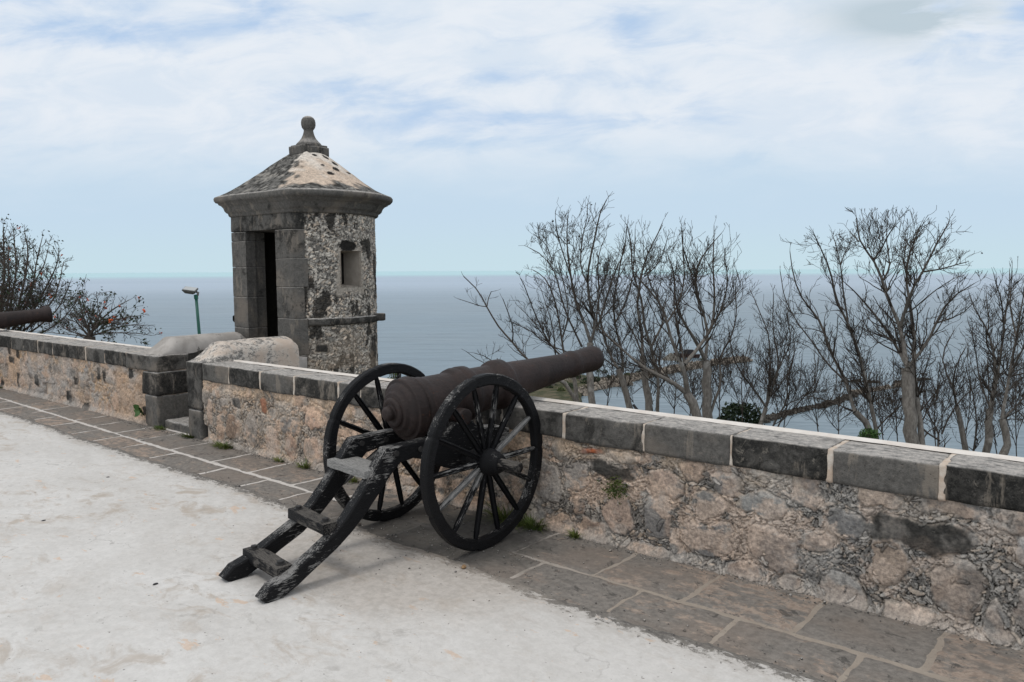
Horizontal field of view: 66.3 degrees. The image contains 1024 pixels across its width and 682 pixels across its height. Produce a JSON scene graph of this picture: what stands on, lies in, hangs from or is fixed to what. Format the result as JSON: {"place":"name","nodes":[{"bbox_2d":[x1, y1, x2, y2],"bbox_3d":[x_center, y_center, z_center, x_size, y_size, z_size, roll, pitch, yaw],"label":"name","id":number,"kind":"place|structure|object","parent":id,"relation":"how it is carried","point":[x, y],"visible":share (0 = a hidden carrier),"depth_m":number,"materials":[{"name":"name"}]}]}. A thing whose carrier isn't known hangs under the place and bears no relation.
{"place":"outdoors","nodes":[
{"label":"outdoors","id":0,"kind":"place"},
{"bbox_2d":[0,410,825,681],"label":"terrace floor","id":1,"kind":"structure","parent":0,"point":[92,558],"depth_m":3.83,"materials":[{"name":"grey concrete"}]},
{"bbox_2d":[0,268,1023,456],"bbox_3d":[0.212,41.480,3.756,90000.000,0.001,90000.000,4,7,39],"label":"sea","id":2,"kind":"structure","parent":0,"point":[430,324],"depth_m":656.62,"materials":[{"name":"liquid"}]},
{"bbox_2d":[565,355,752,381],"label":"jetty","id":3,"kind":"object","parent":2,"relation":"in","point":[640,377],"visible":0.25,"depth_m":318.26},
{"bbox_2d":[662,353,677,363],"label":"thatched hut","id":4,"kind":"object","parent":3,"relation":"on","point":[670,357],"visible":0.5,"depth_m":333.82,"materials":[{"name":"brown plant"}]},
{"bbox_2d":[674,345,699,357],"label":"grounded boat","id":5,"kind":"object","parent":2,"relation":"on","point":[690,351],"visible":0.38,"depth_m":369.37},
{"bbox_2d":[759,391,860,422],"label":"breakwater","id":6,"kind":"object","parent":2,"relation":"in","point":[769,418],"visible":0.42,"depth_m":228.58,"materials":[{"name":"grey stone"}]},
{"bbox_2d":[851,382,901,392],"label":"breakwater","id":7,"kind":"object","parent":2,"relation":"in","point":[880,387],"visible":0.19,"depth_m":270.07,"materials":[{"name":"grey stone"}]},
{"bbox_2d":[0,388,1023,681],"bbox_3d":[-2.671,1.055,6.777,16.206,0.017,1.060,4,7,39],"label":"path","id":8,"kind":"structure","parent":0,"point":[964,658],"depth_m":4.05,"materials":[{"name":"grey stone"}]},
{"bbox_2d":[0,306,52,327],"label":"cannon","id":9,"kind":"object","parent":8,"relation":"on","point":[22,317],"visible":1,"depth_m":12.01,"materials":[{"name":"black paint"}]},
{"bbox_2d":[151,425,169,430],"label":"grass tuft","id":10,"kind":"object","parent":8,"relation":"on","point":[159,428],"visible":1,"depth_m":8.21,"materials":[{"name":"green plant"}]},
{"bbox_2d":[165,417,188,433],"bbox_3d":[-3.336,0.910,8.244,0.663,0.154,0.344,4,7,39],"label":"door step","id":11,"kind":"object","parent":8,"relation":"on","point":[179,424],"depth_m":8.19,"materials":[{"name":"grey stone"}]},
{"bbox_2d":[177,431,193,438],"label":"grass tuft","id":12,"kind":"object","parent":8,"relation":"on","point":[188,436],"visible":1,"depth_m":7.77,"materials":[{"name":"green plant"}]},
{"bbox_2d":[210,440,233,449],"bbox_3d":[-2.719,0.970,7.324,0.353,0.084,0.256,4,7,39],"label":"grass tuft","id":13,"kind":"object","parent":8,"relation":"on","point":[224,446],"visible":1,"depth_m":7.33,"materials":[{"name":"green plant"}]},
{"bbox_2d":[273,456,284,462],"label":"grass tuft","id":14,"kind":"object","parent":8,"relation":"on","point":[279,460],"visible":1,"depth_m":6.77,"materials":[{"name":"green plant"}]},
{"bbox_2d":[293,458,312,468],"bbox_3d":[-1.753,1.019,6.546,0.191,0.097,0.214,-2,5,-17],"label":"grass tuft","id":15,"kind":"object","parent":8,"relation":"on","point":[306,466],"visible":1,"depth_m":6.58,"materials":[{"name":"green plant"}]},
{"bbox_2d":[349,476,358,484],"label":"grass tuft","id":16,"kind":"object","parent":8,"relation":"on","point":[353,480],"visible":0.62,"depth_m":6.11,"materials":[{"name":"green plant"}]},
{"bbox_2d":[218,346,603,602],"bbox_3d":[-0.413,0.664,4.923,1.256,1.084,2.784,10,11,62],"label":"cannon","id":17,"kind":"object","parent":8,"relation":"on","point":[428,421],"visible":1,"depth_m":4.60,"materials":[{"name":"black paint"}]},
{"bbox_2d":[463,498,531,532],"bbox_3d":[-0.084,1.105,5.081,0.499,0.245,0.391,4,7,39],"label":"grass tuft","id":18,"kind":"object","parent":8,"relation":"on","point":[502,517],"visible":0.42,"depth_m":5.12,"materials":[{"name":"green plant"}]},
{"bbox_2d":[508,513,551,532],"bbox_3d":[0.099,1.137,4.978,0.358,0.159,0.293,4,7,39],"label":"grass tuft","id":19,"kind":"object","parent":8,"relation":"on","point":[528,522],"visible":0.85,"depth_m":4.99,"materials":[{"name":"green plant"}]},
{"bbox_2d":[112,419,1020,681],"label":"grit","id":20,"kind":"object","parent":8,"relation":"on","point":[824,602],"visible":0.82,"depth_m":4.56,"materials":[{"name":"grey gravel"}]},
{"bbox_2d":[565,527,581,539],"bbox_3d":[0.370,1.177,4.813,0.118,0.086,0.160,-4,6,-33],"label":"grass tuft","id":21,"kind":"object","parent":8,"relation":"on","point":[575,535],"visible":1,"depth_m":4.81,"materials":[{"name":"green plant"}]},
{"bbox_2d":[186,360,1023,651],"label":"parapet wall","id":22,"kind":"structure","parent":8,"relation":"on","point":[924,535],"depth_m":4.15,"materials":[{"name":"beige stone"}]},
{"bbox_2d":[597,476,629,504],"bbox_3d":[0.598,0.868,4.632,0.220,0.180,0.104,4,7,39],"label":"wall fern","id":23,"kind":"object","parent":22,"relation":"attached to","point":[618,489],"depth_m":4.61,"materials":[{"name":"green plant"}]},
{"bbox_2d":[0,0,1023,272],"label":"sky","id":24,"kind":"structure","parent":0,"point":[123,122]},
{"bbox_2d":[529,375,602,401],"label":"headland","id":25,"kind":"structure","parent":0,"point":[550,393],"depth_m":254.97,"materials":[{"name":"green plant"}]},
{"bbox_2d":[580,377,586,383],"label":"shore shrub","id":26,"kind":"object","parent":25,"relation":"on","point":[584,380],"visible":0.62,"depth_m":275.31,"materials":[{"name":"green plant"}]},
{"bbox_2d":[578,378,632,395],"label":"shore rocks","id":27,"kind":"object","parent":25,"relation":"on","point":[583,391],"visible":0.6,"depth_m":273.52,"materials":[{"name":"grey stone"}]},
{"bbox_2d":[716,387,764,424],"bbox_3d":[3.921,1.239,13.476,0.745,1.033,1.037,4,7,39],"label":"round bush","id":28,"kind":"object","parent":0,"point":[733,409],"visible":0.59,"depth_m":13.37,"materials":[{"name":"green plant"}]},
{"bbox_3d":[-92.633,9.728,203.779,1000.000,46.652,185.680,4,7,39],"label":"hillside","id":29,"kind":"structure","parent":0,"visible":0},
{"bbox_2d":[0,214,89,333],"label":"flowering tree","id":30,"kind":"object","parent":29,"relation":"on","point":[29,300],"visible":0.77,"depth_m":13.94,"materials":[{"name":"brown plant"}]},
{"bbox_2d":[0,329,190,427],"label":"parapet wall","id":31,"kind":"structure","parent":29,"relation":"on","point":[116,380],"depth_m":9.25,"materials":[{"name":"beige stone"}]},
{"bbox_2d":[133,404,143,416],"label":"seedling","id":32,"kind":"object","parent":31,"relation":"attached to","point":[137,410],"visible":1,"depth_m":8.44,"materials":[{"name":"green plant"}]},
{"bbox_2d":[36,277,161,345],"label":"flowering tree","id":33,"kind":"object","parent":29,"relation":"on","point":[101,320],"visible":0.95,"depth_m":12.98,"materials":[{"name":"brown plant"}]},
{"bbox_2d":[182,286,200,333],"bbox_3d":[-5.907,1.698,15.034,0.898,5.480,0.290,4,7,39],"label":"street lamp","id":34,"kind":"object","parent":29,"relation":"on","point":[189,290],"visible":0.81,"depth_m":14.97,"materials":[{"name":"green metal"}]},
{"bbox_2d":[143,332,245,360],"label":"passage wall","id":35,"kind":"structure","parent":29,"relation":"on","point":[193,346],"depth_m":8.55,"materials":[{"name":"grey paint"}]},
{"bbox_2d":[190,336,306,367],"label":"passage wall","id":36,"kind":"structure","parent":29,"relation":"on","point":[280,350],"depth_m":8.00,"materials":[{"name":"paint"}]},
{"bbox_2d":[213,116,392,374],"bbox_3d":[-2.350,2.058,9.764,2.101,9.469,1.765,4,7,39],"label":"sentry box","id":37,"kind":"object","parent":29,"relation":"on","point":[305,212],"visible":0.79,"depth_m":8.81,"materials":[{"name":"stone"}]},
{"bbox_2d":[388,373,397,378],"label":"weed","id":38,"kind":"object","parent":37,"relation":"attached to","point":[393,374],"visible":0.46,"depth_m":9.00,"materials":[{"name":"green plant"}]},
{"bbox_2d":[455,272,577,401],"bbox_3d":[0.111,1.983,10.629,1.964,5.847,1.159,1,5,12],"label":"bare tree","id":39,"kind":"object","parent":29,"relation":"on","point":[568,388],"visible":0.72,"depth_m":10.64,"materials":[{"name":"grey plant"}]},
{"bbox_2d":[510,253,590,401],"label":"bare tree","id":40,"kind":"object","parent":29,"relation":"on","point":[574,380],"visible":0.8,"depth_m":11.21,"materials":[{"name":"grey plant"}]},
{"bbox_2d":[505,191,672,403],"bbox_3d":[0.917,1.490,10.221,2.138,6.798,1.487,-3,6,-31],"label":"bare tree","id":41,"kind":"object","parent":29,"relation":"on","point":[589,375],"visible":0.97,"depth_m":9.95,"materials":[{"name":"grey plant"}]},
{"bbox_2d":[593,332,636,405],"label":"bare sapling","id":42,"kind":"object","parent":29,"relation":"on","point":[606,392],"visible":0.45,"depth_m":12.60,"materials":[{"name":"grey plant"}]},
{"bbox_2d":[574,216,664,408],"bbox_3d":[1.529,1.513,11.811,1.322,6.694,1.201,-2,6,-23],"label":"bare tree","id":43,"kind":"object","parent":29,"relation":"on","point":[626,395],"visible":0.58,"depth_m":11.48,"materials":[{"name":"grey plant"}]},
{"bbox_2d":[598,342,668,407],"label":"bare sapling","id":44,"kind":"object","parent":29,"relation":"on","point":[625,376],"visible":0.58,"depth_m":12.37,"materials":[{"name":"grey plant"}]},
{"bbox_2d":[611,212,688,411],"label":"bare tree","id":45,"kind":"object","parent":29,"relation":"on","point":[647,392],"visible":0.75,"depth_m":10.79,"materials":[{"name":"grey plant"}]},
{"bbox_2d":[628,337,680,410],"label":"bare sapling","id":46,"kind":"object","parent":29,"relation":"on","point":[653,370],"visible":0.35,"depth_m":12.73,"materials":[{"name":"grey plant"}]},
{"bbox_2d":[637,355,701,413],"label":"bare sapling","id":47,"kind":"object","parent":29,"relation":"on","point":[669,388],"visible":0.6,"depth_m":11.99,"materials":[{"name":"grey plant"}]},
{"bbox_2d":[595,220,752,416],"bbox_3d":[2.042,1.671,9.954,1.718,6.457,2.327,18,19,74],"label":"bare tree","id":48,"kind":"object","parent":29,"relation":"on","point":[691,400],"visible":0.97,"depth_m":9.62,"materials":[{"name":"grey plant"}]},
{"bbox_2d":[668,355,718,415],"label":"bare sapling","id":49,"kind":"object","parent":29,"relation":"on","point":[693,384],"visible":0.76,"depth_m":11.95,"materials":[{"name":"grey plant"}]},
{"bbox_2d":[664,333,739,409],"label":"bare sapling","id":50,"kind":"object","parent":29,"relation":"on","point":[711,363],"visible":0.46,"depth_m":12.79,"materials":[{"name":"grey plant"}]},
{"bbox_2d":[656,215,761,418],"bbox_3d":[2.631,1.647,10.593,1.421,6.594,1.647,4,7,39],"label":"bare tree","id":51,"kind":"object","parent":29,"relation":"on","point":[707,408],"visible":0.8,"depth_m":10.36,"materials":[{"name":"grey plant"}]},
{"bbox_2d":[695,338,747,419],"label":"bare sapling","id":52,"kind":"object","parent":29,"relation":"on","point":[718,377],"visible":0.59,"depth_m":12.64,"materials":[{"name":"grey plant"}]},
{"bbox_2d":[713,328,777,421],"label":"bare sapling","id":53,"kind":"object","parent":29,"relation":"on","point":[736,391],"visible":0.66,"depth_m":13.03,"materials":[{"name":"grey plant"}]},
{"bbox_2d":[740,342,786,416],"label":"bare sapling","id":54,"kind":"object","parent":29,"relation":"on","point":[746,383],"visible":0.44,"depth_m":12.43,"materials":[{"name":"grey plant"}]},
{"bbox_2d":[721,282,830,426],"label":"bare tree","id":55,"kind":"object","parent":29,"relation":"on","point":[779,363],"visible":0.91,"depth_m":11.39,"materials":[{"name":"grey plant"}]},
{"bbox_2d":[755,338,824,427],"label":"bare sapling","id":56,"kind":"object","parent":29,"relation":"on","point":[778,382],"visible":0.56,"depth_m":11.97,"materials":[{"name":"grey plant"}]},
{"bbox_2d":[749,342,842,431],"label":"bare sapling","id":57,"kind":"object","parent":29,"relation":"on","point":[820,406],"visible":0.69,"depth_m":11.78,"materials":[{"name":"grey plant"}]},
{"bbox_2d":[806,368,885,433],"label":"bare sapling","id":58,"kind":"object","parent":29,"relation":"on","point":[833,408],"visible":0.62,"depth_m":12.32,"materials":[{"name":"grey plant"}]},
{"bbox_2d":[755,224,954,437],"bbox_3d":[4.428,1.838,10.468,2.346,6.776,1.273,1,5,16],"label":"bare tree","id":59,"kind":"object","parent":29,"relation":"on","point":[865,389],"visible":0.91,"depth_m":10.22,"materials":[{"name":"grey plant"}]},
{"bbox_2d":[839,353,891,424],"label":"bare sapling","id":60,"kind":"object","parent":29,"relation":"on","point":[858,397],"visible":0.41,"depth_m":11.98,"materials":[{"name":"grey plant"}]},
{"bbox_2d":[858,426,880,438],"bbox_3d":[4.364,1.158,9.577,0.266,0.247,0.269,4,7,39],"label":"leafy sprig","id":61,"kind":"object","parent":29,"relation":"on","point":[868,432],"visible":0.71,"depth_m":9.54,"materials":[{"name":"green plant"}]},
{"bbox_2d":[858,362,921,439],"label":"bare sapling","id":62,"kind":"object","parent":29,"relation":"on","point":[882,417],"visible":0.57,"depth_m":11.70,"materials":[{"name":"grey plant"}]},
{"bbox_2d":[870,344,932,441],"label":"bare sapling","id":63,"kind":"object","parent":29,"relation":"on","point":[896,390],"visible":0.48,"depth_m":12.48,"materials":[{"name":"grey plant"}]},
{"bbox_2d":[819,205,987,444],"bbox_3d":[4.946,1.768,9.781,1.824,6.850,1.531,-2,6,-22],"label":"bare tree","id":64,"kind":"object","parent":29,"relation":"on","point":[912,391],"visible":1,"depth_m":9.43,"materials":[{"name":"grey plant"}]},
{"bbox_2d":[869,321,1007,450],"bbox_3d":[5.615,2.548,10.765,1.654,5.601,1.354,1,5,18],"label":"bare tree","id":65,"kind":"object","parent":29,"relation":"on","point":[963,438],"visible":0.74,"depth_m":10.57,"materials":[{"name":"grey plant"}]},
{"bbox_2d":[917,356,978,445],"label":"bare sapling","id":66,"kind":"object","parent":29,"relation":"on","point":[945,411],"visible":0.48,"depth_m":12.04,"materials":[{"name":"grey plant"}]},
{"bbox_2d":[921,345,1010,437],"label":"bare sapling","id":67,"kind":"object","parent":29,"relation":"on","point":[964,399],"visible":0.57,"depth_m":12.22,"materials":[{"name":"grey plant"}]},
{"bbox_2d":[952,262,1023,452],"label":"bare tree","id":68,"kind":"object","parent":29,"relation":"on","point":[989,433],"visible":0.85,"depth_m":10.75,"materials":[{"name":"grey plant"}]},
{"bbox_2d":[959,256,1023,454],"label":"bare tree","id":69,"kind":"object","parent":29,"relation":"on","point":[1005,448],"visible":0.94,"depth_m":10.21,"materials":[{"name":"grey plant"}]},
{"bbox_2d":[969,336,1023,453],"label":"bare sapling","id":70,"kind":"object","parent":29,"relation":"on","point":[988,379],"visible":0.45,"depth_m":11.98,"materials":[{"name":"grey plant"}]},
{"bbox_2d":[989,327,1023,455],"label":"bare sapling","id":71,"kind":"object","parent":29,"relation":"on","point":[1015,430],"visible":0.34,"depth_m":12.42,"materials":[{"name":"grey plant"}]}
]}

